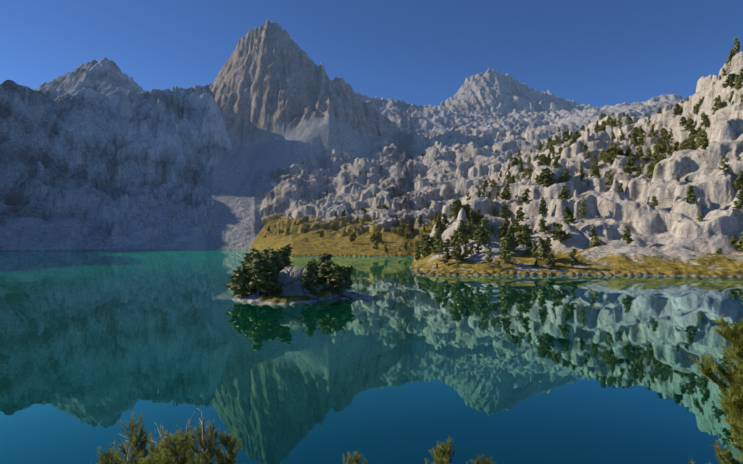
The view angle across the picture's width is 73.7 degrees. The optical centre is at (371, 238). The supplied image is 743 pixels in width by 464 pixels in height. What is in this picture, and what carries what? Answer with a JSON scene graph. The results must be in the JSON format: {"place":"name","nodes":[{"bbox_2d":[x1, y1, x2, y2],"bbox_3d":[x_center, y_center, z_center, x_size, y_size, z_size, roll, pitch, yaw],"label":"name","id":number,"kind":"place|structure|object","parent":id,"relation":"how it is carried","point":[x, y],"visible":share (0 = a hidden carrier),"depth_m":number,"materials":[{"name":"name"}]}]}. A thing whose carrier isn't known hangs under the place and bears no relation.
{"place":"outdoors","nodes":[
{"label":"outdoors","id":0,"kind":"place"},
{"bbox_2d":[0,250,742,463],"bbox_3d":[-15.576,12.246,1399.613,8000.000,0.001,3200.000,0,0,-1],"label":"lake water","id":1,"kind":"structure","parent":0,"point":[96,346],"depth_m":49.11,"materials":[{"name":"teal liquid"}]},
{"bbox_2d":[232,266,385,305],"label":"island rock","id":2,"kind":"object","parent":1,"relation":"in","point":[293,291],"visible":0.32,"depth_m":100.64,"materials":[{"name":"stone"}]},
{"bbox_2d":[223,267,252,295],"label":"island pine","id":3,"kind":"object","parent":2,"relation":"on","point":[234,278],"visible":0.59,"depth_m":99.02,"materials":[{"name":"green plant"}]},
{"bbox_2d":[235,266,246,297],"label":"island pine","id":4,"kind":"object","parent":2,"relation":"on","point":[239,284],"visible":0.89,"depth_m":98.44,"materials":[{"name":"green plant"}]},
{"bbox_2d":[235,265,259,295],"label":"island pine","id":5,"kind":"object","parent":2,"relation":"on","point":[247,269],"visible":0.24,"depth_m":99.79,"materials":[{"name":"green plant"}]},
{"bbox_2d":[244,251,252,263],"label":"island pine","id":6,"kind":"object","parent":2,"relation":"on","point":[247,255],"visible":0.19,"depth_m":107.36,"materials":[{"name":"green plant"}]},
{"bbox_2d":[245,251,266,296],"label":"island pine","id":7,"kind":"object","parent":2,"relation":"on","point":[255,271],"visible":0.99,"depth_m":97.02,"materials":[{"name":"green plant"}]},
{"bbox_2d":[244,256,278,293],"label":"island pine","id":8,"kind":"object","parent":2,"relation":"on","point":[265,259],"visible":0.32,"depth_m":99.60,"materials":[{"name":"green plant"}]},
{"bbox_2d":[259,262,284,294],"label":"island pine","id":9,"kind":"object","parent":2,"relation":"on","point":[271,268],"visible":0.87,"depth_m":97.73,"materials":[{"name":"green plant"}]},
{"bbox_2d":[269,250,284,272],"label":"island pine","id":10,"kind":"object","parent":2,"relation":"on","point":[273,255],"visible":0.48,"depth_m":107.42,"materials":[{"name":"green plant"}]},
{"bbox_2d":[276,256,284,271],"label":"island pine","id":11,"kind":"object","parent":2,"relation":"on","point":[281,264],"visible":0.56,"depth_m":106.85,"materials":[{"name":"green plant"}]},
{"bbox_2d":[276,244,294,266],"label":"island pine","id":12,"kind":"object","parent":2,"relation":"on","point":[285,250],"visible":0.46,"depth_m":109.31,"materials":[{"name":"green plant"}]},
{"bbox_2d":[300,260,317,293],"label":"island pine","id":13,"kind":"object","parent":2,"relation":"on","point":[310,278],"visible":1,"depth_m":100.18,"materials":[{"name":"green plant"}]},
{"bbox_2d":[316,260,331,283],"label":"island pine","id":14,"kind":"object","parent":2,"relation":"on","point":[322,273],"visible":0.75,"depth_m":104.08,"materials":[{"name":"green plant"}]},
{"bbox_2d":[315,253,333,276],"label":"island pine","id":15,"kind":"object","parent":2,"relation":"on","point":[325,257],"visible":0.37,"depth_m":110.07,"materials":[{"name":"green plant"}]},
{"bbox_2d":[318,262,352,294],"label":"island pine","id":16,"kind":"object","parent":2,"relation":"on","point":[337,275],"visible":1,"depth_m":101.91,"materials":[{"name":"green plant"}]},
{"bbox_2d":[343,265,354,290],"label":"island pine","id":17,"kind":"object","parent":2,"relation":"on","point":[350,270],"visible":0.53,"depth_m":110.63,"materials":[{"name":"green plant"}]},
{"bbox_2d":[0,20,742,276],"bbox_3d":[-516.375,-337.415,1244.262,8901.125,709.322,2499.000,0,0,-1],"label":"terrain","id":18,"kind":"structure","parent":0,"point":[105,153],"depth_m":666.43,"materials":[{"name":"stone"}]},
{"bbox_2d":[96,442,131,463],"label":"pine","id":19,"kind":"object","parent":18,"relation":"on","point":[107,458],"visible":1,"depth_m":6.55,"materials":[{"name":"green plant"}]},
{"bbox_2d":[111,442,143,463],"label":"pine","id":20,"kind":"object","parent":18,"relation":"on","point":[138,460],"visible":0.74,"depth_m":6.88,"materials":[{"name":"green plant"}]},
{"bbox_2d":[112,411,153,463],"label":"pine","id":21,"kind":"object","parent":18,"relation":"on","point":[136,439],"visible":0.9,"depth_m":7.43,"materials":[{"name":"green plant"}]},
{"bbox_2d":[142,445,174,463],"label":"pine","id":22,"kind":"object","parent":18,"relation":"on","point":[164,460],"visible":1,"depth_m":6.65,"materials":[{"name":"green plant"}]},
{"bbox_2d":[142,423,178,463],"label":"pine","id":23,"kind":"object","parent":18,"relation":"on","point":[151,448],"visible":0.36,"depth_m":7.92,"materials":[{"name":"green plant"}]},
{"bbox_2d":[155,429,191,463],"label":"pine","id":24,"kind":"object","parent":18,"relation":"on","point":[179,441],"visible":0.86,"depth_m":7.17,"materials":[{"name":"green plant"}]},
{"bbox_2d":[166,411,198,463],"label":"pine","id":25,"kind":"object","parent":18,"relation":"on","point":[190,433],"visible":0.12,"depth_m":8.19,"materials":[{"name":"green plant"}]},
{"bbox_2d":[177,406,222,463],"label":"pine","id":26,"kind":"object","parent":18,"relation":"on","point":[210,440],"visible":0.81,"depth_m":7.57,"materials":[{"name":"green plant"}]},
{"bbox_2d":[186,448,213,463],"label":"pine","id":27,"kind":"object","parent":18,"relation":"on","point":[203,459],"visible":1,"depth_m":6.87,"materials":[{"name":"green plant"}]},
{"bbox_2d":[214,429,242,463],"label":"pine","id":28,"kind":"object","parent":18,"relation":"on","point":[228,441],"visible":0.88,"depth_m":7.84,"materials":[{"name":"green plant"}]},
{"bbox_2d":[341,449,367,463],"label":"pine","id":29,"kind":"object","parent":18,"relation":"on","point":[356,459],"visible":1,"depth_m":10.21,"materials":[{"name":"green plant"}]},
{"bbox_2d":[418,233,430,248],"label":"slope pine","id":30,"kind":"object","parent":18,"relation":"on","point":[425,236],"visible":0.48,"depth_m":252.14,"materials":[{"name":"green plant"}]},
{"bbox_2d":[419,240,432,253],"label":"slope pine","id":31,"kind":"object","parent":18,"relation":"on","point":[422,244],"visible":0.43,"depth_m":245.05,"materials":[{"name":"green plant"}]},
{"bbox_2d":[423,242,430,255],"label":"tree","id":32,"kind":"object","parent":18,"relation":"on","point":[426,247],"visible":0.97,"depth_m":238.74,"materials":[{"name":"green plant"}]},
{"bbox_2d":[429,233,447,253],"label":"slope pine","id":33,"kind":"object","parent":18,"relation":"on","point":[437,239],"visible":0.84,"depth_m":211.04,"materials":[{"name":"green plant"}]},
{"bbox_2d":[424,437,455,463],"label":"pine","id":34,"kind":"object","parent":18,"relation":"on","point":[442,453],"visible":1,"depth_m":9.70,"materials":[{"name":"green plant"}]},
{"bbox_2d":[434,218,445,230],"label":"slope pine","id":35,"kind":"object","parent":18,"relation":"on","point":[438,224],"visible":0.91,"depth_m":274.50,"materials":[{"name":"green plant"}]},
{"bbox_2d":[437,241,443,256],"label":"tree","id":36,"kind":"object","parent":18,"relation":"on","point":[440,249],"visible":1,"depth_m":201.06,"materials":[{"name":"green plant"}]},
{"bbox_2d":[439,247,451,264],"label":"slope pine","id":37,"kind":"object","parent":18,"relation":"on","point":[446,256],"visible":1,"depth_m":183.57,"materials":[{"name":"green plant"}]},
{"bbox_2d":[441,213,449,226],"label":"slope pine","id":38,"kind":"object","parent":18,"relation":"on","point":[445,220],"visible":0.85,"depth_m":279.69,"materials":[{"name":"green plant"}]},
{"bbox_2d":[449,230,457,245],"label":"slope pine","id":39,"kind":"object","parent":18,"relation":"on","point":[455,233],"visible":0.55,"depth_m":216.17,"materials":[{"name":"green plant"}]},
{"bbox_2d":[450,201,460,220],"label":"slope pine","id":40,"kind":"object","parent":18,"relation":"on","point":[455,209],"visible":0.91,"depth_m":275.12,"materials":[{"name":"green plant"}]},
{"bbox_2d":[450,245,464,260],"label":"slope pine","id":41,"kind":"object","parent":18,"relation":"on","point":[452,255],"visible":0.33,"depth_m":187.07,"materials":[{"name":"green plant"}]},
{"bbox_2d":[454,241,463,259],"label":"slope pine","id":42,"kind":"object","parent":18,"relation":"on","point":[458,255],"visible":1,"depth_m":183.22,"materials":[{"name":"green plant"}]},
{"bbox_2d":[456,225,468,246],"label":"slope pine","id":43,"kind":"object","parent":18,"relation":"on","point":[462,236],"visible":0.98,"depth_m":204.77,"materials":[{"name":"green plant"}]},
{"bbox_2d":[457,220,468,241],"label":"slope pine","id":44,"kind":"object","parent":18,"relation":"on","point":[462,222],"visible":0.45,"depth_m":214.57,"materials":[{"name":"green plant"}]},
{"bbox_2d":[462,244,470,258],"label":"slope pine","id":45,"kind":"object","parent":18,"relation":"on","point":[466,250],"visible":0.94,"depth_m":188.55,"materials":[{"name":"green plant"}]},
{"bbox_2d":[467,222,473,238],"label":"slope pine","id":46,"kind":"object","parent":18,"relation":"on","point":[471,225],"visible":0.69,"depth_m":215.36,"materials":[{"name":"green plant"}]},
{"bbox_2d":[472,224,483,242],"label":"slope pine","id":47,"kind":"object","parent":18,"relation":"on","point":[478,229],"visible":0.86,"depth_m":198.40,"materials":[{"name":"green plant"}]},
{"bbox_2d":[472,208,483,223],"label":"slope pine","id":48,"kind":"object","parent":18,"relation":"on","point":[478,217],"visible":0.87,"depth_m":261.19,"materials":[{"name":"green plant"}]},
{"bbox_2d":[473,235,482,254],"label":"slope pine","id":49,"kind":"object","parent":18,"relation":"on","point":[478,243],"visible":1,"depth_m":189.80,"materials":[{"name":"green plant"}]},
{"bbox_2d":[465,453,497,463],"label":"pine","id":50,"kind":"object","parent":18,"relation":"on","point":[488,461],"visible":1,"depth_m":9.24,"materials":[{"name":"green plant"}]},
{"bbox_2d":[481,217,492,244],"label":"slope pine","id":51,"kind":"object","parent":18,"relation":"on","point":[487,232],"visible":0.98,"depth_m":196.91,"materials":[{"name":"green plant"}]},
{"bbox_2d":[485,244,492,266],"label":"slope pine","id":52,"kind":"object","parent":18,"relation":"on","point":[489,254],"visible":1,"depth_m":176.10,"materials":[{"name":"green plant"}]},
{"bbox_2d":[496,223,507,240],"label":"slope pine","id":53,"kind":"object","parent":18,"relation":"on","point":[502,231],"visible":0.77,"depth_m":211.68,"materials":[{"name":"green plant"}]},
{"bbox_2d":[497,236,512,263],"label":"slope pine","id":54,"kind":"object","parent":18,"relation":"on","point":[504,253],"visible":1,"depth_m":177.88,"materials":[{"name":"green plant"}]},
{"bbox_2d":[499,204,511,217],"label":"slope pine","id":55,"kind":"object","parent":18,"relation":"on","point":[505,210],"visible":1,"depth_m":289.24,"materials":[{"name":"green plant"}]},
{"bbox_2d":[500,183,511,201],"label":"slope pine","id":56,"kind":"object","parent":18,"relation":"on","point":[506,194],"visible":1,"depth_m":303.60,"materials":[{"name":"green plant"}]},
{"bbox_2d":[508,218,519,234],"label":"slope pine","id":57,"kind":"object","parent":18,"relation":"on","point":[514,225],"visible":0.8,"depth_m":270.04,"materials":[{"name":"green plant"}]},
{"bbox_2d":[510,234,518,250],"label":"slope pine","id":58,"kind":"object","parent":18,"relation":"on","point":[514,242],"visible":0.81,"depth_m":195.04,"materials":[{"name":"green plant"}]},
{"bbox_2d":[515,207,524,221],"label":"slope pine","id":59,"kind":"object","parent":18,"relation":"on","point":[520,215],"visible":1,"depth_m":279.45,"materials":[{"name":"green plant"}]},
{"bbox_2d":[514,223,536,247],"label":"slope pine","id":60,"kind":"object","parent":18,"relation":"on","point":[523,236],"visible":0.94,"depth_m":201.94,"materials":[{"name":"green plant"}]},
{"bbox_2d":[518,188,532,203],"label":"slope pine","id":61,"kind":"object","parent":18,"relation":"on","point":[524,198],"visible":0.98,"depth_m":286.27,"materials":[{"name":"green plant"}]},
{"bbox_2d":[525,239,532,256],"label":"conifer tree","id":62,"kind":"object","parent":18,"relation":"on","point":[528,247],"visible":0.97,"depth_m":191.97,"materials":[{"name":"green plant"}]},
{"bbox_2d":[531,239,537,257],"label":"slope pine","id":63,"kind":"object","parent":18,"relation":"on","point":[535,247],"visible":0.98,"depth_m":184.49,"materials":[{"name":"green plant"}]},
{"bbox_2d":[536,237,548,260],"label":"slope pine","id":64,"kind":"object","parent":18,"relation":"on","point":[542,250],"visible":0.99,"depth_m":181.68,"materials":[{"name":"green plant"}]},
{"bbox_2d":[538,197,547,215],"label":"slope pine","id":65,"kind":"object","parent":18,"relation":"on","point":[542,208],"visible":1,"depth_m":267.73,"materials":[{"name":"green plant"}]},
{"bbox_2d":[537,154,548,165],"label":"slope pine","id":66,"kind":"object","parent":18,"relation":"on","point":[544,159],"visible":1,"depth_m":358.72,"materials":[{"name":"green plant"}]},
{"bbox_2d":[538,218,549,233],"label":"slope pine","id":67,"kind":"object","parent":18,"relation":"on","point":[544,227],"visible":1,"depth_m":259.73,"materials":[{"name":"green plant"}]},
{"bbox_2d":[536,168,556,185],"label":"slope pine","id":68,"kind":"object","parent":18,"relation":"on","point":[545,178],"visible":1,"depth_m":286.97,"materials":[{"name":"green plant"}]},
{"bbox_2d":[545,252,555,266],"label":"conifer tree","id":69,"kind":"object","parent":18,"relation":"on","point":[549,259],"visible":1,"depth_m":175.98,"materials":[{"name":"green plant"}]},
{"bbox_2d":[548,222,571,242],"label":"slope pine","id":70,"kind":"object","parent":18,"relation":"on","point":[557,231],"visible":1,"depth_m":234.79,"materials":[{"name":"green plant"}]},
{"bbox_2d":[559,184,569,199],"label":"slope pine","id":71,"kind":"object","parent":18,"relation":"on","point":[563,196],"visible":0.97,"depth_m":269.98,"materials":[{"name":"green plant"}]},
{"bbox_2d":[560,168,572,181],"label":"slope pine","id":72,"kind":"object","parent":18,"relation":"on","point":[566,176],"visible":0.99,"depth_m":286.18,"materials":[{"name":"green plant"}]},
{"bbox_2d":[562,207,576,224],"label":"slope pine","id":73,"kind":"object","parent":18,"relation":"on","point":[569,216],"visible":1,"depth_m":243.57,"materials":[{"name":"green plant"}]},
{"bbox_2d":[568,248,577,267],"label":"slope pine","id":74,"kind":"object","parent":18,"relation":"on","point":[573,262],"visible":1,"depth_m":173.94,"materials":[{"name":"green plant"}]},
{"bbox_2d":[578,198,587,219],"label":"slope pine","id":75,"kind":"object","parent":18,"relation":"on","point":[583,212],"visible":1,"depth_m":255.69,"materials":[{"name":"green plant"}]},
{"bbox_2d":[589,226,601,247],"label":"slope pine","id":76,"kind":"object","parent":18,"relation":"on","point":[593,240],"visible":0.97,"depth_m":217.61,"materials":[{"name":"green plant"}]},
{"bbox_2d":[602,148,610,163],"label":"slope pine","id":77,"kind":"object","parent":18,"relation":"on","point":[605,160],"visible":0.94,"depth_m":344.18,"materials":[{"name":"green plant"}]},
{"bbox_2d":[605,169,613,185],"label":"slope pine","id":78,"kind":"object","parent":18,"relation":"on","point":[610,180],"visible":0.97,"depth_m":311.85,"materials":[{"name":"green plant"}]},
{"bbox_2d":[604,146,617,161],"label":"slope pine","id":79,"kind":"object","parent":18,"relation":"on","point":[613,150],"visible":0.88,"depth_m":342.40,"materials":[{"name":"green plant"}]},
{"bbox_2d":[612,147,625,155],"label":"slope pine","id":80,"kind":"object","parent":18,"relation":"on","point":[618,151],"visible":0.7,"depth_m":340.23,"materials":[{"name":"green plant"}]},
{"bbox_2d":[621,226,633,245],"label":"slope pine","id":81,"kind":"object","parent":18,"relation":"on","point":[627,237],"visible":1,"depth_m":198.53,"materials":[{"name":"green plant"}]},
{"bbox_2d":[622,157,635,175],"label":"slope pine","id":82,"kind":"object","parent":18,"relation":"on","point":[627,169],"visible":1,"depth_m":300.97,"materials":[{"name":"green plant"}]},
{"bbox_2d":[630,132,637,144],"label":"slope pine","id":83,"kind":"object","parent":18,"relation":"on","point":[634,137],"visible":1,"depth_m":389.13,"materials":[{"name":"green plant"}]},
{"bbox_2d":[636,134,645,145],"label":"slope pine","id":84,"kind":"object","parent":18,"relation":"on","point":[640,139],"visible":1,"depth_m":385.55,"materials":[{"name":"green plant"}]},
{"bbox_2d":[643,148,651,161],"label":"slope pine","id":85,"kind":"object","parent":18,"relation":"on","point":[648,155],"visible":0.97,"depth_m":340.30,"materials":[{"name":"green plant"}]},
{"bbox_2d":[646,164,653,177],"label":"slope pine","id":86,"kind":"object","parent":18,"relation":"on","point":[650,169],"visible":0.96,"depth_m":275.86,"materials":[{"name":"green plant"}]},
{"bbox_2d":[651,150,658,164],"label":"slope pine","id":87,"kind":"object","parent":18,"relation":"on","point":[654,159],"visible":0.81,"depth_m":292.63,"materials":[{"name":"green plant"}]},
{"bbox_2d":[650,196,659,206],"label":"slope pine","id":88,"kind":"object","parent":18,"relation":"on","point":[655,202],"visible":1,"depth_m":244.41,"materials":[{"name":"green plant"}]},
{"bbox_2d":[653,138,664,152],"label":"slope pine","id":89,"kind":"object","parent":18,"relation":"on","point":[658,148],"visible":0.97,"depth_m":340.56,"materials":[{"name":"green plant"}]},
{"bbox_2d":[657,128,670,140],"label":"slope pine","id":90,"kind":"object","parent":18,"relation":"on","point":[663,131],"visible":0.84,"depth_m":373.34,"materials":[{"name":"green plant"}]},
{"bbox_2d":[675,104,682,114],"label":"slope pine","id":91,"kind":"object","parent":18,"relation":"on","point":[678,109],"visible":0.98,"depth_m":405.52,"materials":[{"name":"green plant"}]},
{"bbox_2d":[684,185,695,204],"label":"slope pine","id":92,"kind":"object","parent":18,"relation":"on","point":[690,197],"visible":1,"depth_m":233.25,"materials":[{"name":"green plant"}]},
{"bbox_2d":[684,118,695,130],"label":"slope pine","id":93,"kind":"object","parent":18,"relation":"on","point":[690,122],"visible":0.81,"depth_m":343.95,"materials":[{"name":"green plant"}]},
{"bbox_2d":[685,137,696,149],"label":"slope pine","id":94,"kind":"object","parent":18,"relation":"on","point":[690,139],"visible":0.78,"depth_m":308.63,"materials":[{"name":"green plant"}]},
{"bbox_2d":[687,125,698,139],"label":"slope pine","id":95,"kind":"object","parent":18,"relation":"on","point":[692,130],"visible":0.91,"depth_m":326.66,"materials":[{"name":"green plant"}]},
{"bbox_2d":[694,129,707,146],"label":"slope pine","id":96,"kind":"object","parent":18,"relation":"on","point":[698,138],"visible":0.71,"depth_m":291.20,"materials":[{"name":"green plant"}]},
{"bbox_2d":[698,112,711,129],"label":"slope pine","id":97,"kind":"object","parent":18,"relation":"on","point":[705,122],"visible":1,"depth_m":311.00,"materials":[{"name":"green plant"}]},
{"bbox_2d":[700,134,709,149],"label":"slope pine","id":98,"kind":"object","parent":18,"relation":"on","point":[705,144],"visible":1,"depth_m":256.06,"materials":[{"name":"green plant"}]},
{"bbox_2d":[685,313,742,462],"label":"pine","id":99,"kind":"object","parent":18,"relation":"on","point":[733,407],"visible":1,"depth_m":7.11,"materials":[{"name":"green plant"}]},
{"bbox_2d":[716,95,722,109],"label":"slope pine","id":100,"kind":"object","parent":18,"relation":"on","point":[718,102],"visible":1,"depth_m":303.52,"materials":[{"name":"green plant"}]},
{"bbox_2d":[718,154,730,176],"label":"slope pine","id":101,"kind":"object","parent":18,"relation":"on","point":[724,165],"visible":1,"depth_m":237.65,"materials":[{"name":"green plant"}]},
{"bbox_2d":[711,439,742,463],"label":"pine","id":102,"kind":"object","parent":18,"relation":"on","point":[726,454],"visible":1,"depth_m":6.07,"materials":[{"name":"green plant"}]},
{"bbox_2d":[722,73,738,87],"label":"slope pine","id":103,"kind":"object","parent":18,"relation":"on","point":[730,80],"visible":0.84,"depth_m":314.79,"materials":[{"name":"green plant"}]},
{"bbox_2d":[725,48,735,63],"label":"slope pine","id":104,"kind":"object","parent":18,"relation":"on","point":[731,55],"visible":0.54,"depth_m":343.43,"materials":[{"name":"green plant"}]},
{"bbox_2d":[732,37,740,53],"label":"slope pine","id":105,"kind":"object","parent":18,"relation":"on","point":[736,45],"visible":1,"depth_m":329.93,"materials":[{"name":"green plant"}]},
{"bbox_2d":[732,171,742,190],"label":"slope pine","id":106,"kind":"object","parent":18,"relation":"on","point":[738,182],"visible":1,"depth_m":233.12,"materials":[{"name":"green plant"}]},
{"bbox_2d":[732,190,742,211],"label":"slope pine","id":107,"kind":"object","parent":18,"relation":"on","point":[739,204],"visible":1,"depth_m":221.06,"materials":[{"name":"green plant"}]},
{"bbox_2d":[734,232,742,251],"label":"slope pine","id":108,"kind":"object","parent":18,"relation":"on","point":[739,244],"visible":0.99,"depth_m":209.84,"materials":[{"name":"green plant"}]},
{"bbox_2d":[0,0,742,107],"label":"sky","id":109,"kind":"structure","parent":0,"point":[596,53],"materials":[{"name":"blue"}]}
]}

